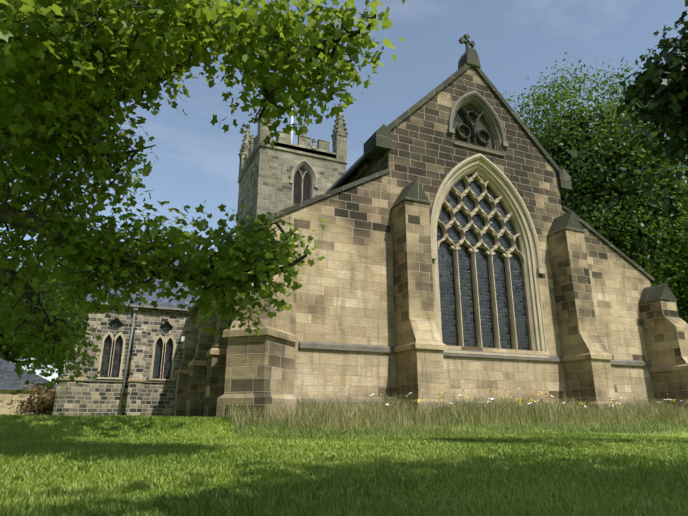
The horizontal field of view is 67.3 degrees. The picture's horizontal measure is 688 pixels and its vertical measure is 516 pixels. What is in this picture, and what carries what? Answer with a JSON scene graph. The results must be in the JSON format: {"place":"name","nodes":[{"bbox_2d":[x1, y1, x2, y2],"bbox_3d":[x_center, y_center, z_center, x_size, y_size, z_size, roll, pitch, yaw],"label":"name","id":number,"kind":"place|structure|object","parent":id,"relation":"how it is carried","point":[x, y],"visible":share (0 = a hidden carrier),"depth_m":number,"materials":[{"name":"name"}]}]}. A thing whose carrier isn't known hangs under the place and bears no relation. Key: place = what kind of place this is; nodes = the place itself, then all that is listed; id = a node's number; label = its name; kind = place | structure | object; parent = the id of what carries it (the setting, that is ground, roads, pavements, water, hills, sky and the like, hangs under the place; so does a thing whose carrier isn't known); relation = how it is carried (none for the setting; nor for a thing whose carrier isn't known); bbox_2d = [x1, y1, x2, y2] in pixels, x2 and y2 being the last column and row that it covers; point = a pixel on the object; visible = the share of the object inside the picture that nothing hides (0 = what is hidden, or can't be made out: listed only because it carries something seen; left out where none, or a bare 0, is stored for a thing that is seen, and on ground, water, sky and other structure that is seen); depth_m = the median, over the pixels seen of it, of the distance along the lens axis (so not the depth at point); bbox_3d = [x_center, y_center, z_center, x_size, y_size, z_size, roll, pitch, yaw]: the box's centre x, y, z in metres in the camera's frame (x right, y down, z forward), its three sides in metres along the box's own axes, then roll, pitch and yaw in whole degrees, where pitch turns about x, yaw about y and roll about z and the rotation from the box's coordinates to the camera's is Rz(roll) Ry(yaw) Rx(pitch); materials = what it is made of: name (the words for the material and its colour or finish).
{"place":"outdoors","nodes":[
{"label":"outdoors","id":0,"kind":"place"},
{"bbox_2d":[0,273,60,363],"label":"tree leaves","id":1,"kind":"object","parent":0,"point":[13,353],"visible":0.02,"depth_m":57.52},
{"bbox_2d":[0,251,82,373],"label":"tree","id":2,"kind":"object","parent":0,"point":[14,346],"depth_m":57.89,"materials":[{"name":"green plant"}]},
{"bbox_2d":[1,253,92,376],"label":"tree line","id":3,"kind":"object","parent":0,"point":[80,298],"depth_m":64.64,"materials":[{"name":"green plant"}]},
{"bbox_2d":[38,270,88,350],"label":"tree leaves","id":4,"kind":"object","parent":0,"point":[86,321],"visible":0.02,"depth_m":65.51,"materials":[{"name":"green plant"}]},
{"bbox_2d":[82,305,196,415],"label":"side wall","id":5,"kind":"structure","parent":0,"point":[103,398],"depth_m":27.54,"materials":[{"name":"beige stone"}]},
{"bbox_2d":[87,379,175,382],"bbox_3d":[-10.787,6.519,27.344,5.200,0.130,0.070,7,-18,-23],"label":"string course","id":6,"kind":"object","parent":5,"relation":"attached to","point":[144,381],"visible":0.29,"depth_m":27.38,"materials":[{"name":"beige stone"}]},
{"bbox_2d":[96,331,175,381],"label":"church transept window frames","id":7,"kind":"structure","parent":5,"relation":"in","point":[171,379],"depth_m":27.57,"materials":[{"name":"beige stone"}]},
{"bbox_2d":[100,319,172,378],"bbox_3d":[-11.124,4.898,28.030,3.550,3.270,0.001,7,-18,-23],"label":"window glass","id":8,"kind":"object","parent":7,"relation":"in","point":[117,324],"visible":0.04,"depth_m":27.91,"materials":[{"name":"black glass"}]},
{"bbox_2d":[90,301,197,311],"bbox_3d":[-10.891,2.659,28.246,5.600,0.120,0.140,7,-18,-23],"label":"gutter","id":9,"kind":"object","parent":5,"relation":"attached to","point":[159,307],"visible":0.64,"depth_m":28.47,"materials":[{"name":"grey metal"}]},
{"bbox_2d":[86,252,222,308],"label":"roof","id":10,"kind":"structure","parent":5,"relation":"on","point":[164,302],"depth_m":29.11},
{"bbox_2d":[118,231,272,415],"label":"church downpipes","id":11,"kind":"object","parent":5,"relation":"attached to","point":[135,309],"visible":0.27,"depth_m":27.27,"materials":[{"name":"grey metal"}]},
{"bbox_2d":[0,0,404,387],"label":"tree","id":12,"kind":"object","parent":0,"point":[19,59],"depth_m":6.33,"materials":[{"name":"green plant"}]},
{"bbox_2d":[235,142,345,240],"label":"church tower","id":13,"kind":"structure","parent":0,"point":[270,169],"depth_m":41.06,"materials":[{"name":"beige stone"}]},
{"bbox_2d":[242,171,250,199],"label":"church tower window hood","id":14,"kind":"object","parent":13,"relation":"attached to","point":[249,189],"visible":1,"depth_m":43.90,"materials":[{"name":"grey stone"}]},
{"bbox_2d":[243,173,249,219],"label":"tower window frame","id":15,"kind":"object","parent":13,"relation":"attached to","point":[246,200],"visible":0.31,"depth_m":44.02,"materials":[{"name":"grey stone"}]},
{"bbox_2d":[290,108,292,143],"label":"flagpole","id":16,"kind":"object","parent":13,"relation":"on","point":[291,138],"visible":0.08,"depth_m":46.59,"materials":[{"name":"white metal"}]},
{"bbox_2d":[238,98,347,178],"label":"pinnacles","id":17,"kind":"object","parent":13,"relation":"on","point":[339,136],"visible":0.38,"depth_m":44.27,"materials":[{"name":"grey stone"}]},
{"bbox_2d":[238,131,347,182],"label":"battlement parapet","id":18,"kind":"structure","parent":13,"relation":"on","point":[323,147],"depth_m":42.63,"materials":[{"name":"grey stone"}]},
{"bbox_2d":[291,162,314,205],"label":"tower window frame","id":19,"kind":"object","parent":13,"relation":"attached to","point":[304,166],"visible":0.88,"depth_m":41.98,"materials":[{"name":"beige stone"}]},
{"bbox_2d":[293,168,310,203],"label":"window louvres","id":20,"kind":"object","parent":19,"relation":"in","point":[297,189],"visible":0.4,"depth_m":41.87,"materials":[{"name":"grey wood"}]},
{"bbox_2d":[298,169,306,202],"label":"window tracery","id":21,"kind":"object","parent":19,"relation":"attached to","point":[302,177],"visible":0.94,"depth_m":41.81,"materials":[{"name":"beige stone"}]},
{"bbox_2d":[290,160,317,187],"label":"hood mould","id":22,"kind":"object","parent":13,"relation":"attached to","point":[311,167],"visible":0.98,"depth_m":41.84,"materials":[{"name":"grey stone"}]},
{"bbox_2d":[0,414,687,515],"bbox_3d":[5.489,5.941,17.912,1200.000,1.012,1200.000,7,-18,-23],"label":"lawn","id":23,"kind":"structure","parent":0,"point":[505,470],"depth_m":4.85,"materials":[{"name":"green plant"}]},
{"bbox_2d":[0,390,50,414],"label":"house walls","id":24,"kind":"structure","parent":23,"relation":"on","point":[6,396],"depth_m":45.55,"materials":[{"name":"beige stone"}]},
{"bbox_2d":[0,358,56,389],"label":"house roof","id":25,"kind":"structure","parent":24,"relation":"on","point":[10,379],"depth_m":45.87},
{"bbox_2d":[8,382,55,415],"bbox_3d":[-14.436,7.680,28.145,6.241,1.897,4.651,7,-18,-23],"label":"bush","id":26,"kind":"object","parent":23,"relation":"on","point":[37,405],"visible":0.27,"depth_m":26.44,"materials":[{"name":"brown plant"}]},
{"bbox_2d":[52,338,92,415],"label":"buttress","id":27,"kind":"structure","parent":23,"relation":"on","point":[69,398],"depth_m":25.42,"materials":[{"name":"beige stone"}]},
{"bbox_2d":[56,376,87,380],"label":"buttress corner bands","id":28,"kind":"object","parent":27,"relation":"attached to","point":[78,378],"visible":0.71,"depth_m":25.57,"materials":[{"name":"beige stone"}]},
{"bbox_2d":[125,325,146,415],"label":"buttress","id":29,"kind":"structure","parent":23,"relation":"on","point":[136,371],"depth_m":26.91,"materials":[{"name":"stone"}]},
{"bbox_2d":[127,378,143,381],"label":"transept buttress bands","id":30,"kind":"object","parent":29,"relation":"attached to","point":[137,379],"visible":0.89,"depth_m":26.52,"materials":[{"name":"beige stone"}]},
{"bbox_2d":[173,326,197,415],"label":"buttress","id":31,"kind":"structure","parent":23,"relation":"on","point":[182,381],"depth_m":25.38,"materials":[{"name":"stone"}]},
{"bbox_2d":[175,369,189,374],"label":"church aisle buttress bands","id":32,"kind":"object","parent":31,"relation":"attached to","point":[183,371],"visible":0.57,"depth_m":25.34,"materials":[{"name":"beige stone"}]},
{"bbox_2d":[181,336,185,347],"bbox_3d":[-8.068,4.268,26.109,0.340,0.560,0.280,7,-18,-23],"label":"lamp","id":33,"kind":"object","parent":31,"relation":"attached to","point":[183,338],"visible":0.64,"depth_m":26.02,"materials":[{"name":"grey glass"}]},
{"bbox_2d":[186,310,215,416],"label":"buttress","id":34,"kind":"structure","parent":23,"relation":"on","point":[196,383],"depth_m":21.32,"materials":[{"name":"stone"}]},
{"bbox_2d":[188,360,206,367],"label":"church aisle buttress bands","id":35,"kind":"object","parent":34,"relation":"attached to","point":[198,363],"visible":0.57,"depth_m":21.32,"materials":[{"name":"beige stone"}]},
{"bbox_2d":[203,295,232,416],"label":"buttress","id":36,"kind":"structure","parent":23,"relation":"on","point":[215,378],"depth_m":17.38,"materials":[{"name":"stone"}]},
{"bbox_2d":[205,348,226,357],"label":"church aisle buttress bands","id":37,"kind":"object","parent":36,"relation":"attached to","point":[217,351],"visible":0.54,"depth_m":17.46,"materials":[{"name":"beige stone"}]},
{"bbox_2d":[224,255,296,395],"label":"buttress","id":38,"kind":"structure","parent":23,"relation":"on","point":[265,364],"depth_m":14.08,"materials":[{"name":"stone"}]},
{"bbox_2d":[216,325,297,420],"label":"church buttress bands","id":39,"kind":"object","parent":38,"relation":"attached to","point":[271,399],"visible":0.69,"depth_m":13.71,"materials":[{"name":"beige stone"}]},
{"bbox_2d":[195,159,376,327],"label":"church side walls","id":40,"kind":"structure","parent":23,"relation":"on","point":[368,167],"depth_m":21.20,"materials":[{"name":"brown stone"}]},
{"bbox_2d":[189,154,364,311],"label":"church gutters","id":41,"kind":"object","parent":40,"relation":"attached to","point":[348,172],"visible":0.05,"depth_m":21.57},
{"bbox_2d":[196,159,367,307],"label":"church roofs","id":42,"kind":"structure","parent":40,"relation":"on","point":[356,169],"depth_m":23.65,"materials":[{"name":"grey stone"}]},
{"bbox_2d":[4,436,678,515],"bbox_3d":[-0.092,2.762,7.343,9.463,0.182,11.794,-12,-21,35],"label":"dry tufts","id":43,"kind":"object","parent":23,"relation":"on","point":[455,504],"visible":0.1,"depth_m":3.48,"materials":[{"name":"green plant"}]},
{"bbox_2d":[391,200,445,399],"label":"buttress","id":44,"kind":"structure","parent":23,"relation":"on","point":[417,370],"depth_m":16.89,"materials":[{"name":"stone"}]},
{"bbox_2d":[391,179,430,208],"bbox_3d":[2.341,-2.232,18.373,1.060,0.860,1.010,7,-18,-23],"label":"buttress cap","id":45,"kind":"object","parent":44,"relation":"on","point":[413,191],"visible":0.73,"depth_m":17.95,"materials":[{"name":"grey stone"}]},
{"bbox_2d":[394,341,450,415],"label":"church buttress bands","id":46,"kind":"object","parent":44,"relation":"attached to","point":[420,345],"visible":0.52,"depth_m":15.86,"materials":[{"name":"beige stone"}]},
{"bbox_2d":[228,415,687,440],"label":"tall grass","id":47,"kind":"structure","parent":23,"relation":"on","point":[638,428],"depth_m":13.60,"materials":[{"name":"green plant"}]},
{"bbox_2d":[263,67,654,402],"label":"gable wall","id":48,"kind":"structure","parent":23,"relation":"on","point":[345,291],"depth_m":18.52,"materials":[{"name":"beige stone"}]},
{"bbox_2d":[260,63,653,281],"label":"church copings","id":49,"kind":"object","parent":48,"relation":"on","point":[494,90],"visible":0.29,"depth_m":21.77,"materials":[{"name":"grey stone"}]},
{"bbox_2d":[458,34,480,69],"bbox_3d":[5.420,-9.040,22.626,0.840,1.800,0.660,7,-18,-23],"label":"gable cross","id":50,"kind":"object","parent":49,"relation":"on","point":[470,56],"visible":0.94,"depth_m":22.29,"materials":[{"name":"grey stone"}]},
{"bbox_2d":[363,124,571,194],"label":"kneeler stones","id":51,"kind":"object","parent":48,"relation":"attached to","point":[377,145],"visible":0.71,"depth_m":19.33,"materials":[{"name":"grey stone"}]},
{"bbox_2d":[297,341,655,414],"bbox_3d":[5.738,4.780,18.322,15.500,2.851,0.100,7,-18,-23],"label":"string course","id":52,"kind":"object","parent":48,"relation":"attached to","point":[346,346],"visible":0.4,"depth_m":16.87,"materials":[{"name":"stone"}]},
{"bbox_2d":[447,91,508,147],"bbox_3d":[5.515,-5.928,21.456,2.960,2.328,0.130,7,-18,-23],"label":"hood mould","id":53,"kind":"object","parent":48,"relation":"attached to","point":[451,130],"visible":1,"depth_m":21.67,"materials":[{"name":"grey stone"}]},
{"bbox_2d":[452,95,504,156],"bbox_3d":[5.428,-5.574,21.554,2.550,2.624,0.500,7,-18,-23],"label":"window surround","id":54,"kind":"object","parent":48,"relation":"attached to","point":[477,105],"visible":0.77,"depth_m":21.88,"materials":[{"name":"grey stone"}]},
{"bbox_2d":[459,106,483,144],"bbox_3d":[5.392,-5.403,21.588,1.157,1.797,0.220,7,-18,-23],"label":"window mullion","id":55,"kind":"object","parent":54,"relation":"in","point":[462,110],"visible":0.9,"depth_m":21.54},
{"bbox_2d":[453,104,492,148],"bbox_3d":[5.344,-5.566,21.753,2.260,2.205,0.001,7,-18,-23],"label":"church gable window blind panel","id":56,"kind":"object","parent":54,"relation":"in","point":[458,119],"depth_m":21.81,"materials":[{"name":"grey stone"}]},
{"bbox_2d":[455,111,490,144],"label":"window trefoils","id":57,"kind":"object","parent":54,"relation":"in","point":[468,130],"visible":0.79,"depth_m":21.55,"materials":[{"name":"grey stone"}]},
{"bbox_2d":[430,153,544,273],"bbox_3d":[5.515,-1.954,20.249,5.310,4.768,0.130,7,-18,-23],"label":"hood mould","id":58,"kind":"object","parent":48,"relation":"attached to","point":[499,172],"visible":0.94,"depth_m":20.68,"materials":[{"name":"beige stone"}]},
{"bbox_2d":[434,158,549,357],"bbox_3d":[5.408,-0.209,19.972,4.890,7.918,0.600,7,-18,-23],"label":"window surround","id":59,"kind":"object","parent":48,"relation":"in","point":[497,185],"visible":0.85,"depth_m":20.54,"materials":[{"name":"beige stone"}]},
{"bbox_2d":[437,170,524,349],"bbox_3d":[5.352,-0.087,20.069,4.192,7.260,0.220,7,-18,-23],"label":"window tracery","id":60,"kind":"object","parent":59,"relation":"in","point":[472,250],"visible":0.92,"depth_m":20.01,"materials":[{"name":"beige stone"}]},
{"bbox_2d":[437,173,529,350],"bbox_3d":[5.300,-0.079,20.191,4.200,7.276,0.001,7,-18,-23],"label":"window glass","id":61,"kind":"object","parent":59,"relation":"in","point":[447,299],"depth_m":19.91,"materials":[{"name":"grey glass"}]},
{"bbox_2d":[347,392,687,424],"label":"flower stems","id":62,"kind":"object","parent":23,"relation":"on","point":[516,407],"visible":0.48,"depth_m":16.15,"materials":[{"name":"green plant"}]},
{"bbox_2d":[346,386,686,407],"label":"wildflowers","id":63,"kind":"object","parent":62,"relation":"on","point":[515,397],"visible":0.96,"depth_m":16.41,"materials":[{"name":"white plant"}]},
{"bbox_2d":[412,389,675,404],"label":"wildflowers","id":64,"kind":"object","parent":23,"relation":"on","point":[521,401],"visible":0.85,"depth_m":16.83,"materials":[{"name":"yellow plant"}]},
{"bbox_2d":[548,229,615,401],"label":"buttress","id":65,"kind":"structure","parent":23,"relation":"on","point":[590,379],"depth_m":19.74,"materials":[{"name":"stone"}]},
{"bbox_2d":[547,211,584,236],"bbox_3d":[9.043,-1.376,21.191,1.060,0.860,1.010,7,-18,-23],"label":"buttress cap","id":66,"kind":"object","parent":65,"relation":"on","point":[569,221],"visible":0.82,"depth_m":20.83,"materials":[{"name":"grey stone"}]},
{"bbox_2d":[562,352,620,412],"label":"church buttress bands","id":67,"kind":"object","parent":65,"relation":"attached to","point":[588,355],"visible":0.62,"depth_m":18.81,"materials":[{"name":"beige stone"}]},
{"bbox_2d":[639,299,687,400],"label":"buttress","id":68,"kind":"structure","parent":23,"relation":"on","point":[665,328],"depth_m":21.21,"materials":[{"name":"stone"}]},
{"bbox_2d":[638,283,676,303],"bbox_3d":[13.479,1.554,22.322,1.080,0.750,1.040,7,-18,-23],"label":"buttress cap","id":69,"kind":"object","parent":68,"relation":"on","point":[657,292],"visible":0.82,"depth_m":22.00,"materials":[{"name":"grey stone"}]},
{"bbox_2d":[648,363,687,411],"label":"corner buttress bands","id":70,"kind":"object","parent":68,"relation":"attached to","point":[675,367],"visible":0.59,"depth_m":20.68,"materials":[{"name":"beige stone"}]},
{"bbox_2d":[666,166,687,288],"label":"tree","id":71,"kind":"object","parent":23,"relation":"on","point":[679,215],"visible":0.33,"depth_m":31.62,"materials":[{"name":"green plant"}]},
{"bbox_2d":[0,0,687,383],"label":"sky","id":72,"kind":"structure","parent":0,"point":[515,41],"materials":[{"name":"blue"}]},
{"bbox_2d":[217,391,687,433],"bbox_3d":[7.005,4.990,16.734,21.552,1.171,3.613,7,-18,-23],"label":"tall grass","id":73,"kind":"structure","parent":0,"point":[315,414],"depth_m":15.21,"materials":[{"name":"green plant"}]},
{"bbox_2d":[501,52,687,308],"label":"tree","id":74,"kind":"object","parent":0,"point":[540,100],"depth_m":29.35,"materials":[{"name":"green plant"}]},
{"bbox_2d":[534,106,684,280],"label":"tree leaves","id":75,"kind":"object","parent":74,"relation":"attached to","point":[669,205],"visible":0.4,"depth_m":29.83,"materials":[{"name":"green plant"}]},
{"bbox_2d":[607,0,687,179],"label":"tree","id":76,"kind":"object","parent":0,"point":[657,91],"depth_m":7.96,"materials":[{"name":"green plant"}]},
{"bbox_2d":[647,161,687,323],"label":"tree","id":77,"kind":"object","parent":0,"point":[681,305],"depth_m":38.67,"materials":[{"name":"green plant"}]}
]}

